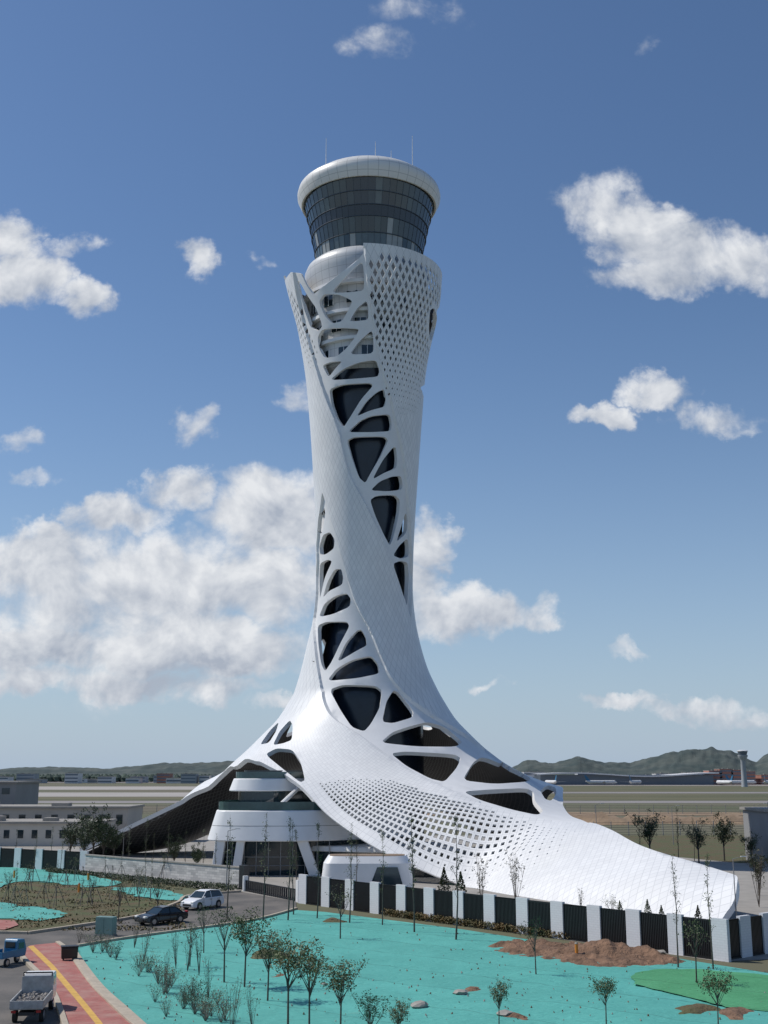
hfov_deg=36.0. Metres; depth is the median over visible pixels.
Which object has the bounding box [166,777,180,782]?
distant building
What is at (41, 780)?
distant building
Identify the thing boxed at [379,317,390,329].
window
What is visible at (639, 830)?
young tree
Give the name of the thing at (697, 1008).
soil patch
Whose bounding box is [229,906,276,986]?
young tree
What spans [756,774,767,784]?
distant building
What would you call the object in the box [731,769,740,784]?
distant building
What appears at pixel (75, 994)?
tactile strip
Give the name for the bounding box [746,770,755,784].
distant building
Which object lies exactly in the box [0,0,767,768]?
sky
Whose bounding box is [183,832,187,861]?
young tree
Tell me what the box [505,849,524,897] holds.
ornamental sapling
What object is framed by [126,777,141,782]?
distant building
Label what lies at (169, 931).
kerb
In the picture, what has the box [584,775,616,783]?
parked airliner
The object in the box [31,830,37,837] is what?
window
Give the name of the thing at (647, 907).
conifer tree
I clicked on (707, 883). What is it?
young tree
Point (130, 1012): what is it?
kerb
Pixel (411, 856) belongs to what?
young tree
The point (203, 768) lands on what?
hill
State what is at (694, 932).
young tree
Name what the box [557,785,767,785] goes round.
runway
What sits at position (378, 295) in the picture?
window
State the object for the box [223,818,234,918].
young tree
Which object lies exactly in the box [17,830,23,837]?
window
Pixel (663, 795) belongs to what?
airfield grass
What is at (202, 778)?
distant building
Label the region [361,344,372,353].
window
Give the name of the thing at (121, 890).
young tree
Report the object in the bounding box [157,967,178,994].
shrub
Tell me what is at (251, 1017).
bare sapling
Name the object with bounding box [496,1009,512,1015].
stone
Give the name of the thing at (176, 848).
leafy tree
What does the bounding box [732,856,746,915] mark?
street lamp
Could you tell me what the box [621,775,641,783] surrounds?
parked airliner
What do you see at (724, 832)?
leafy tree
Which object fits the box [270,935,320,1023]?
young tree
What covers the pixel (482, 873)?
ornamental sapling
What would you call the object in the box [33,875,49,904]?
young tree
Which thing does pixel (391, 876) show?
window
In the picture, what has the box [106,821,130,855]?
leafy tree
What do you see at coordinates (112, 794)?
taxiway
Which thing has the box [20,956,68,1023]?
kerb
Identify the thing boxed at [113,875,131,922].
young tree
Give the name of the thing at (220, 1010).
shrub
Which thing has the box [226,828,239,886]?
street lamp
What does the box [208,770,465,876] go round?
terminal podium
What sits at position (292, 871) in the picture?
young tree
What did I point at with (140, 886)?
young tree
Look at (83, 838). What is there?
leafy tree
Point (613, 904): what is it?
young tree
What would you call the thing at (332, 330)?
window
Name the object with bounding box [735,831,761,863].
leafy tree
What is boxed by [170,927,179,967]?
bare sapling
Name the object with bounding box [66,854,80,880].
young tree
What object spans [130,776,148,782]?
distant building
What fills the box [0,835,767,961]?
plaza pavement
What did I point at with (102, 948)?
shrub
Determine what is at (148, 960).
shrub
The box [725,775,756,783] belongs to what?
parked airliner
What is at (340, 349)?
window
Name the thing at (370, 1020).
tree
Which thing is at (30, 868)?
young tree
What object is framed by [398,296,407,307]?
window
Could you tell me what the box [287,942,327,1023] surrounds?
young tree
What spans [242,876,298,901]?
sliding gate
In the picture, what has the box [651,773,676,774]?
distant building
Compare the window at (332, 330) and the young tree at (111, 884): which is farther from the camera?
the window at (332, 330)
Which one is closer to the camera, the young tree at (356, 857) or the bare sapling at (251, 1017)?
the bare sapling at (251, 1017)
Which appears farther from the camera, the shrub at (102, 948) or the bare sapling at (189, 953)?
the shrub at (102, 948)
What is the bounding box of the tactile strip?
[28,946,102,1023]
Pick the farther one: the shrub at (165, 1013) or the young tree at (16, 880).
the young tree at (16, 880)
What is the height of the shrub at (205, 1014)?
1.564 m
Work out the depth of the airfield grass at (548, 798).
640.03 m
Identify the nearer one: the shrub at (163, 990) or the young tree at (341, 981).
the young tree at (341, 981)
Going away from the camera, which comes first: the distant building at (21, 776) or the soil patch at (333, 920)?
the soil patch at (333, 920)
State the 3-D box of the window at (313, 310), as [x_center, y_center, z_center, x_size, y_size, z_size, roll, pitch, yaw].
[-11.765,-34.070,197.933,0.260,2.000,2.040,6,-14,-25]
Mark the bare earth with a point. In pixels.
(680, 813)
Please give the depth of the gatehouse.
131.73 m
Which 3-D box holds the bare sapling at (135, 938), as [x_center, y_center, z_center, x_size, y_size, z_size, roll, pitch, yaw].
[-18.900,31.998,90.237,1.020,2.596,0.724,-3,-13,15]
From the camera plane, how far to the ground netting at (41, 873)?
148.97 m
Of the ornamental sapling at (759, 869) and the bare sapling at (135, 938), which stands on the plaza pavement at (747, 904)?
the ornamental sapling at (759, 869)
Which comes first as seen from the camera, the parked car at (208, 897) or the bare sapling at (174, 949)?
the bare sapling at (174, 949)
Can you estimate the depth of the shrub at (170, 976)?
73.62 m
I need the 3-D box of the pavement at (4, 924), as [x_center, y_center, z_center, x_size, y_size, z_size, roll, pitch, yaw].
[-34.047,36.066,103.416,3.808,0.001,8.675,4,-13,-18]
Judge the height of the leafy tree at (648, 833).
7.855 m
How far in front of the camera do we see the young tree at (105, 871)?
145.70 m
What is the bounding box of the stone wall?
[85,854,249,889]
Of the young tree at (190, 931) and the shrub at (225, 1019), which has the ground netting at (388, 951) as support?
the young tree at (190, 931)
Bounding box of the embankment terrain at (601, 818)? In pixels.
[569,812,743,824]
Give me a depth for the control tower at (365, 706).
185.94 m
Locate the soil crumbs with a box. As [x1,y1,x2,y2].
[95,924,765,1022]
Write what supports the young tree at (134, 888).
on the verge grass at (82, 913)
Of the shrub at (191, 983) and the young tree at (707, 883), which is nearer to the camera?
the shrub at (191, 983)
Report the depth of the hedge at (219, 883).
138.18 m
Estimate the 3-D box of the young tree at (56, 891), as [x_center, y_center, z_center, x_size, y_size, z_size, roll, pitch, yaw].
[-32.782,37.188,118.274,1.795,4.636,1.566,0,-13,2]
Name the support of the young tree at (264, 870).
on the ground netting at (388, 951)
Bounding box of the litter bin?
[61,945,78,960]
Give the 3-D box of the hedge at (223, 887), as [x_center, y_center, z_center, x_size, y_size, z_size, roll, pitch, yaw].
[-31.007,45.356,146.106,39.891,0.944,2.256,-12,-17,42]
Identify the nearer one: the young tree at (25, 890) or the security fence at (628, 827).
the young tree at (25, 890)
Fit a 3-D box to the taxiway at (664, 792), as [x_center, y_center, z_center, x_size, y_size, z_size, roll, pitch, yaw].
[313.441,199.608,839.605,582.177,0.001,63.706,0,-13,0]
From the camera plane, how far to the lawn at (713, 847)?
216.38 m
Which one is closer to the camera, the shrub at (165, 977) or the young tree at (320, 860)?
the shrub at (165, 977)
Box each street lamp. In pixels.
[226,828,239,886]
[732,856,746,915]
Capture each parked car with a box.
[134,905,187,925]
[181,889,223,909]
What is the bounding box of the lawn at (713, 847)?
[622,835,747,862]
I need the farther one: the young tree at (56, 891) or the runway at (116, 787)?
the runway at (116, 787)
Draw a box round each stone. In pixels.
[410,1000,427,1007]
[453,989,467,994]
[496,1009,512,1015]
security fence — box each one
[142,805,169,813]
[565,804,740,813]
[593,820,743,835]
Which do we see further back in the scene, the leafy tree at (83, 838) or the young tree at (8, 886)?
the leafy tree at (83, 838)
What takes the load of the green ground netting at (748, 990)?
on the ground netting at (388, 951)
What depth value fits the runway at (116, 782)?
1841.45 m
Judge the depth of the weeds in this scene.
115.30 m
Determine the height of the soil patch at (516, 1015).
0.241 m
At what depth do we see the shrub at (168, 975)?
73.16 m
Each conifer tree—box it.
[437,867,451,891]
[455,871,466,891]
[644,899,651,912]
[659,905,664,914]
[694,905,702,918]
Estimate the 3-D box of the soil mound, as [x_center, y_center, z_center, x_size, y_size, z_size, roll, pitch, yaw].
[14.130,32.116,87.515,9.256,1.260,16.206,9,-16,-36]
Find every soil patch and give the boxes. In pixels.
[250,949,286,958]
[323,917,346,922]
[465,986,480,991]
[504,1012,528,1019]
[675,1003,719,1013]
[719,1007,753,1019]
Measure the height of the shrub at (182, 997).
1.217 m
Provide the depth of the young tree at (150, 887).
123.41 m
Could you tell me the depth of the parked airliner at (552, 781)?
1384.15 m
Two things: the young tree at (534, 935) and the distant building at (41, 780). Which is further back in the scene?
the distant building at (41, 780)
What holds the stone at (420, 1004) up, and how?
on the ground netting at (388, 951)
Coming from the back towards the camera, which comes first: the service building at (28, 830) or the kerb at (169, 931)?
the service building at (28, 830)
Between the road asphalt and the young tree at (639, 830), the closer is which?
the road asphalt
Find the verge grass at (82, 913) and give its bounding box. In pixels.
[0,877,177,930]
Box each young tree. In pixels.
[1,869,17,902]
[8,861,23,905]
[14,867,28,907]
[19,861,34,890]
[27,847,39,882]
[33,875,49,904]
[43,864,56,893]
[49,863,65,906]
[57,848,69,887]
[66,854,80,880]
[74,866,90,905]
[78,869,92,904]
[87,874,101,902]
[99,858,111,880]
[105,865,116,897]
[113,875,129,905]
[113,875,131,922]
[126,875,138,897]
[129,865,145,893]
[130,875,151,903]
[136,854,148,889]
[142,861,158,900]
[144,818,149,857]
[150,879,168,905]
[159,850,172,878]
[166,824,171,859]
[180,923,201,965]
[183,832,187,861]
[195,903,216,952]
[209,906,237,981]
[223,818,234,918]
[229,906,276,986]
[245,926,295,1000]
[260,813,269,919]
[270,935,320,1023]
[283,817,296,919]
[287,825,296,914]
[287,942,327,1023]
[293,830,298,879]
[314,822,321,917]
[315,955,366,1023]
[325,883,356,938]
[345,827,355,922]
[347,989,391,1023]
[355,832,359,880]
[379,828,387,924]
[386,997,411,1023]
[406,816,419,931]
[448,812,463,939]
[488,978,512,1023]
[519,917,541,973]
[586,975,617,1023]
[600,894,624,909]
[637,815,641,843]
[670,854,680,966]
[675,805,680,857]
[678,919,709,982]
[691,814,697,860]
[695,964,737,1023]
[703,852,715,968]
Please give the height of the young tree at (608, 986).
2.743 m
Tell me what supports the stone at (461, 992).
on the ground netting at (388, 951)
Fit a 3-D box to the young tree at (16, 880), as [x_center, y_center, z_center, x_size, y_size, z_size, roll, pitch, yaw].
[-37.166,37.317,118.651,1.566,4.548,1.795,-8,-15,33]
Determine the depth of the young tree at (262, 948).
69.36 m
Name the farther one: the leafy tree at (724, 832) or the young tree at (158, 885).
the leafy tree at (724, 832)
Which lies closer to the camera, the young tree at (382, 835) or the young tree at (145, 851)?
the young tree at (382, 835)
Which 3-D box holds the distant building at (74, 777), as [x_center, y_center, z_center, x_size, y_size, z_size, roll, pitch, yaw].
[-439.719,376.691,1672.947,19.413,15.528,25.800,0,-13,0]
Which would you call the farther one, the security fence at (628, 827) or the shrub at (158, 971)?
the security fence at (628, 827)
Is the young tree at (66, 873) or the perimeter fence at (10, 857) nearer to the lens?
the young tree at (66, 873)
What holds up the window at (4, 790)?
in the office block
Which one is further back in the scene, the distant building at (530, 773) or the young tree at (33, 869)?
the distant building at (530, 773)
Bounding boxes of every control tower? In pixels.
[79,136,739,918]
[737,750,747,786]
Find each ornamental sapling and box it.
[472,853,488,894]
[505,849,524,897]
[577,888,583,905]
[745,843,765,906]
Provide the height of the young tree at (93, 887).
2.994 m
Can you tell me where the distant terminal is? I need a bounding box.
[534,772,718,784]
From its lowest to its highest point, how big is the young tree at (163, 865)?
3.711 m
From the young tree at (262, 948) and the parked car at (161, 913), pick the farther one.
the parked car at (161, 913)
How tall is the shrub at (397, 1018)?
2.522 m
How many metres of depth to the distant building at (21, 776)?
1719.47 m
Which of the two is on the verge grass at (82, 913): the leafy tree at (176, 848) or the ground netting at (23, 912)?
the ground netting at (23, 912)
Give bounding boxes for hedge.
[43,867,233,890]
[177,878,241,888]
[381,908,568,939]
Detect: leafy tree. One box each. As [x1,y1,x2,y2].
[59,820,81,850]
[69,818,98,850]
[74,802,112,853]
[93,812,121,854]
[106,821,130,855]
[164,834,186,860]
[190,842,205,862]
[623,808,665,848]
[679,818,710,862]
[704,812,737,860]
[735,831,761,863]
[744,848,767,895]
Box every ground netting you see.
[0,867,119,886]
[0,902,66,920]
[78,910,767,1023]
[111,887,184,899]
[631,969,767,1010]
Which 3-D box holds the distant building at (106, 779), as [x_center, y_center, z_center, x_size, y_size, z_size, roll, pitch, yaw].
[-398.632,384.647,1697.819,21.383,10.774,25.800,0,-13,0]
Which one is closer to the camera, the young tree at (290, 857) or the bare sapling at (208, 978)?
the bare sapling at (208, 978)
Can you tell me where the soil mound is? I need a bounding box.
[488,938,685,966]
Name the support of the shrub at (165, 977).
on the ground at (758, 965)
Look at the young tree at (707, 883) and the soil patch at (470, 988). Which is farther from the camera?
the young tree at (707, 883)
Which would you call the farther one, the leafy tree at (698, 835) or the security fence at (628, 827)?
the security fence at (628, 827)
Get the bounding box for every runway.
[39,786,196,789]
[47,782,198,782]
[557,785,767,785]
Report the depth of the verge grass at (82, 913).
121.46 m
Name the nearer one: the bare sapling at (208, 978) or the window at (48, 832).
the bare sapling at (208, 978)
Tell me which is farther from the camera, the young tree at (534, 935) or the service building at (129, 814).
the service building at (129, 814)
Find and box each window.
[2,788,9,793]
[3,830,9,837]
[5,942,14,948]
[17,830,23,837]
[19,942,23,948]
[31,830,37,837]
[45,830,50,837]
[116,815,122,823]
[311,304,316,315]
[324,295,333,307]
[324,350,329,357]
[331,319,341,332]
[338,346,347,354]
[346,290,357,302]
[354,317,366,320]
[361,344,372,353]
[372,867,402,884]
[373,290,384,301]
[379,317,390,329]
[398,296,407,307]
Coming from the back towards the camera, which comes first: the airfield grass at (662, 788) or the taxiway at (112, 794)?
the airfield grass at (662, 788)
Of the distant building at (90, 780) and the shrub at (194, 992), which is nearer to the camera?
the shrub at (194, 992)
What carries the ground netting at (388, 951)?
on the ground at (758, 965)
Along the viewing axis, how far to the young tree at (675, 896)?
81.79 m
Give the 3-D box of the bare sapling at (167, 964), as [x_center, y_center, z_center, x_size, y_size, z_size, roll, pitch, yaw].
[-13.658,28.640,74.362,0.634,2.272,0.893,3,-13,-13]
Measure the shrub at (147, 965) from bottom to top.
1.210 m
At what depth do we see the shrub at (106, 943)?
87.54 m
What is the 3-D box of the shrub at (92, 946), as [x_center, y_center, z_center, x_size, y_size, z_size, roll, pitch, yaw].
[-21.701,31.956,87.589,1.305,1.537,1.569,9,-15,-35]
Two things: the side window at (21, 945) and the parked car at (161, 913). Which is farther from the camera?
the parked car at (161, 913)
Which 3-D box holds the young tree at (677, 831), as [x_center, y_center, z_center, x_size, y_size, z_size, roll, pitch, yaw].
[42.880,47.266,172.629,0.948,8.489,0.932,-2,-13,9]
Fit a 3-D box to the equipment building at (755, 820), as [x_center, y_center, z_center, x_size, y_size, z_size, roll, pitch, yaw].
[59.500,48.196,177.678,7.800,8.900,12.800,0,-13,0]
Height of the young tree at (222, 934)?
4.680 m
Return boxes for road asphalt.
[0,892,295,1023]
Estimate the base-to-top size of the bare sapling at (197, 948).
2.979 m
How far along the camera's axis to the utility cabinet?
96.88 m
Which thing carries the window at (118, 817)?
in the service building at (129, 814)
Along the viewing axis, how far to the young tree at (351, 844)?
105.84 m
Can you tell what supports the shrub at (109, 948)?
on the ground at (758, 965)
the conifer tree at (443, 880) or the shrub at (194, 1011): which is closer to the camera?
the shrub at (194, 1011)
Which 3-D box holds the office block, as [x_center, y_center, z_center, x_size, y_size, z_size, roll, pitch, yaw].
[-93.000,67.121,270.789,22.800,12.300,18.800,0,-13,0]
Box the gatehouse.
[322,854,412,886]
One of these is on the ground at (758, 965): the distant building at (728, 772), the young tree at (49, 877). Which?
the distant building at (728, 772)
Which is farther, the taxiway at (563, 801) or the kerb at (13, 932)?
the taxiway at (563, 801)
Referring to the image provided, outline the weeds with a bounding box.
[0,877,186,930]
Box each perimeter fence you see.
[0,847,88,870]
[298,874,730,961]
[729,912,767,959]
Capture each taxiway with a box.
[38,792,189,796]
[38,801,767,802]
[552,792,767,792]
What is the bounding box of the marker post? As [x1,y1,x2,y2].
[575,942,577,953]
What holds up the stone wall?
on the plaza pavement at (747, 904)
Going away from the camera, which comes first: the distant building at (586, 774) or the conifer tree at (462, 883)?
the conifer tree at (462, 883)
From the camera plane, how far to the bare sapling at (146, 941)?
83.55 m
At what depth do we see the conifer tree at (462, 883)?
119.10 m
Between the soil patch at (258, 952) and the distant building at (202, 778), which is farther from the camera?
the distant building at (202, 778)
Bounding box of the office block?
[0,781,40,803]
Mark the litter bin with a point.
(69, 951)
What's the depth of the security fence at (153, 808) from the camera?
395.03 m
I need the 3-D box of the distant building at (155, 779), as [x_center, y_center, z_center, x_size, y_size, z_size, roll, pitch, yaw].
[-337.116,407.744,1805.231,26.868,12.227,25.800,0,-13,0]
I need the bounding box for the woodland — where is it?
[0,773,218,781]
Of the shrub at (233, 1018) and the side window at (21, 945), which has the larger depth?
the side window at (21, 945)
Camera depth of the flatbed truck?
65.44 m
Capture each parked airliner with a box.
[545,775,556,783]
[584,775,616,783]
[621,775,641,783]
[716,775,740,783]
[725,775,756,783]
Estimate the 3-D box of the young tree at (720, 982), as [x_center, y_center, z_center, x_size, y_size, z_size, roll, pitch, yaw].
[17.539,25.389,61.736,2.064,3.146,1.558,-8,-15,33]
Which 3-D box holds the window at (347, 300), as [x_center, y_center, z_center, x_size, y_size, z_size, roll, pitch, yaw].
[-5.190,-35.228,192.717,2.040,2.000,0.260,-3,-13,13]
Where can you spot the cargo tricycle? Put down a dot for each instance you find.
(15, 948)
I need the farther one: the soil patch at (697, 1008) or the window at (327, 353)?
the window at (327, 353)
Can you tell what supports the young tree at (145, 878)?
on the verge grass at (82, 913)
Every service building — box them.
[0,803,144,830]
[0,816,116,845]
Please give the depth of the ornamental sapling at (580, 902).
112.35 m
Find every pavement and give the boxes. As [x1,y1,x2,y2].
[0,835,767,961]
[0,920,17,929]
[25,943,129,1023]
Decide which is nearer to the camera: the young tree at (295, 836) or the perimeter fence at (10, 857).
the young tree at (295, 836)
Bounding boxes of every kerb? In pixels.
[0,931,27,933]
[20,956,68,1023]
[28,890,240,933]
[55,941,138,1023]
[72,952,145,1023]
[77,907,297,946]
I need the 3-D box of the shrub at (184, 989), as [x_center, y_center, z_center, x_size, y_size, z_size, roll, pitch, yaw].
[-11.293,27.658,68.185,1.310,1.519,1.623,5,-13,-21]
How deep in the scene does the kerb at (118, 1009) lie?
69.56 m
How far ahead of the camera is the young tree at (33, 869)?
144.18 m
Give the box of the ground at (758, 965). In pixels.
[38,783,767,972]
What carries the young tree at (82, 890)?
on the verge grass at (82, 913)
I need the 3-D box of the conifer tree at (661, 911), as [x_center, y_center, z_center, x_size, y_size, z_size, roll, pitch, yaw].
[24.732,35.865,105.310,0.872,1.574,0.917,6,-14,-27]
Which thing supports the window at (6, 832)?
in the service building at (28, 830)
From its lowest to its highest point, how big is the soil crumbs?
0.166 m
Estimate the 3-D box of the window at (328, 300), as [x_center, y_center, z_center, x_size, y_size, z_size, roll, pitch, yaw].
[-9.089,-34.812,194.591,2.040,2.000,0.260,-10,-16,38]
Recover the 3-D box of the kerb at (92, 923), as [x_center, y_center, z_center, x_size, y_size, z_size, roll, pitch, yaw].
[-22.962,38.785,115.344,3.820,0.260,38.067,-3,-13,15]
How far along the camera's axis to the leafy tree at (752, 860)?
129.60 m
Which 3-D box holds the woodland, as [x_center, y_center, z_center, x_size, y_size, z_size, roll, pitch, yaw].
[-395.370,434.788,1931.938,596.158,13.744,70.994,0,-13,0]
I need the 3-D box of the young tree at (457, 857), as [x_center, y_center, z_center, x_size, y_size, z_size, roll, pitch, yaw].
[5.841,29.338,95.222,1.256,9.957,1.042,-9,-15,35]
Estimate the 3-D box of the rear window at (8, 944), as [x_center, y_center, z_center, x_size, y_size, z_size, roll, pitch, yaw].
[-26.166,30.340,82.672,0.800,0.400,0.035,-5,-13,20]
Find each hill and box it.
[0,761,233,774]
[512,747,767,774]
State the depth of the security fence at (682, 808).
393.87 m
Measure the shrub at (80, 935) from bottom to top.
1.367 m
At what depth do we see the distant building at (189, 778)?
1660.07 m
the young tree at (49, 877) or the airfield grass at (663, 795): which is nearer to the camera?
the young tree at (49, 877)
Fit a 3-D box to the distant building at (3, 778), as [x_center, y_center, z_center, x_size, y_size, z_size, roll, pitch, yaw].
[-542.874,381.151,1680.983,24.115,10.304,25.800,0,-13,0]
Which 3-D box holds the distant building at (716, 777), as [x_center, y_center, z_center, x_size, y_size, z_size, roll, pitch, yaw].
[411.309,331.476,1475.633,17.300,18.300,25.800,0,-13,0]
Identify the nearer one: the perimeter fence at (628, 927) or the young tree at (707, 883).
the young tree at (707, 883)
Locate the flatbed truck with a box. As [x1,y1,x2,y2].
[9,970,56,1021]
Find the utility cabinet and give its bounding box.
[94,916,116,936]
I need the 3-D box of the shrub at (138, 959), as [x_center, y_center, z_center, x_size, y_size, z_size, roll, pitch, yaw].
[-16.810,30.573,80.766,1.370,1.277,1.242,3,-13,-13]
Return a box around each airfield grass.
[38,797,767,799]
[548,794,767,796]
[561,786,767,790]
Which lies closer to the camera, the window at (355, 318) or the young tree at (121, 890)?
the young tree at (121, 890)
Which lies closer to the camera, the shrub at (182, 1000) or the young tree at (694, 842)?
the shrub at (182, 1000)
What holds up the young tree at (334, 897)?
on the ground netting at (388, 951)
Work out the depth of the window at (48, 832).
218.21 m
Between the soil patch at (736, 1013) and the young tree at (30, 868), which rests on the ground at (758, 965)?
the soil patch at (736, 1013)
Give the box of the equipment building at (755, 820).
[739,807,767,864]
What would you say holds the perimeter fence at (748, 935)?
on the plaza pavement at (747, 904)
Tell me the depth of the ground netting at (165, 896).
129.44 m
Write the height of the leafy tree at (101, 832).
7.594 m
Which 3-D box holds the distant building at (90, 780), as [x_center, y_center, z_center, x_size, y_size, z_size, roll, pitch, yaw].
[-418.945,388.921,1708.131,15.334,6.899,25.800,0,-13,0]
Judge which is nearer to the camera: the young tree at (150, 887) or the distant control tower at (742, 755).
the young tree at (150, 887)
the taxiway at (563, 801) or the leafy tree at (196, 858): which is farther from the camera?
the taxiway at (563, 801)
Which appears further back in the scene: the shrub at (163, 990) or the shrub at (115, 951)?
the shrub at (115, 951)
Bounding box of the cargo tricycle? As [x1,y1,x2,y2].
[0,938,26,966]
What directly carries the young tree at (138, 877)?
on the verge grass at (82, 913)
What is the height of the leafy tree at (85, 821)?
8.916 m
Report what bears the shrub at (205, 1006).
on the ground netting at (388, 951)
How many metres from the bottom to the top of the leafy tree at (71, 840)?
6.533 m
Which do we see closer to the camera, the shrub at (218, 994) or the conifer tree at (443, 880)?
the shrub at (218, 994)
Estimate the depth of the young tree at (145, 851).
156.84 m
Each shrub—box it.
[74,930,84,942]
[84,933,102,952]
[93,927,116,951]
[100,935,115,951]
[103,941,119,956]
[107,938,123,958]
[130,951,143,967]
[130,957,147,975]
[139,949,156,971]
[139,955,154,971]
[145,956,176,983]
[145,984,164,1001]
[154,965,182,992]
[156,966,175,987]
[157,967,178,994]
[159,995,173,1016]
[161,969,178,986]
[174,990,186,1008]
[175,977,195,1003]
[175,989,196,1006]
[179,980,210,1013]
[180,977,206,1008]
[182,973,203,994]
[191,993,219,1020]
[197,992,217,1016]
[207,999,230,1021]
[208,985,226,1003]
[212,990,244,1020]
[224,975,245,1023]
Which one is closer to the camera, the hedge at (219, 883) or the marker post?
the marker post
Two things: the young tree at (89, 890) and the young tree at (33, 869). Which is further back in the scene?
the young tree at (33, 869)
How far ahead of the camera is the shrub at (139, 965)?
77.44 m
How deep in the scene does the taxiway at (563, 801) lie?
569.90 m
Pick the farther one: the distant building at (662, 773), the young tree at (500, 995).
the distant building at (662, 773)
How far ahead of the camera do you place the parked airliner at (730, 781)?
1358.22 m
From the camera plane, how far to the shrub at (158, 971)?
74.74 m
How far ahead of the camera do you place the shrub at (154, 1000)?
68.61 m
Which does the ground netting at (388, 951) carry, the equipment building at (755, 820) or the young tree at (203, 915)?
the young tree at (203, 915)
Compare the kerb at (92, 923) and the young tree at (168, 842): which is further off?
the young tree at (168, 842)
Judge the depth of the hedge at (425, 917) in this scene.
102.80 m
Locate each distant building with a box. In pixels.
[0,776,13,780]
[16,773,39,780]
[25,778,46,782]
[65,772,82,782]
[87,778,97,782]
[97,776,115,782]
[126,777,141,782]
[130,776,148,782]
[153,775,173,782]
[157,773,172,782]
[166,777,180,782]
[181,773,198,782]
[199,775,210,782]
[522,771,544,777]
[575,772,595,774]
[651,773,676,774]
[703,770,722,784]
[714,768,733,784]
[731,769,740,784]
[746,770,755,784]
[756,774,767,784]
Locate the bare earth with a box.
[424,812,742,814]
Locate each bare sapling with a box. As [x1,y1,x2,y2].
[131,913,142,947]
[139,920,153,956]
[164,949,169,983]
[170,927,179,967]
[181,928,195,970]
[193,928,203,973]
[203,959,216,997]
[244,983,260,1023]
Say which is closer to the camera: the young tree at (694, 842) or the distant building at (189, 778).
the young tree at (694, 842)
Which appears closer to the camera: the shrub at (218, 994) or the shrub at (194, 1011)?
the shrub at (194, 1011)
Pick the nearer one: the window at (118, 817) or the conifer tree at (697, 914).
the conifer tree at (697, 914)
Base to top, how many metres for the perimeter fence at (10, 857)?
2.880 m
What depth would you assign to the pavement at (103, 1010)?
71.17 m
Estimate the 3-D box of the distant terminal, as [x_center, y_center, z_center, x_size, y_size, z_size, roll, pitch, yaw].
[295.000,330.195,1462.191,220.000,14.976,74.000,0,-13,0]
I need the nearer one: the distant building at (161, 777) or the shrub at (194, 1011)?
the shrub at (194, 1011)
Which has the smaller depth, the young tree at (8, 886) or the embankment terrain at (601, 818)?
the young tree at (8, 886)

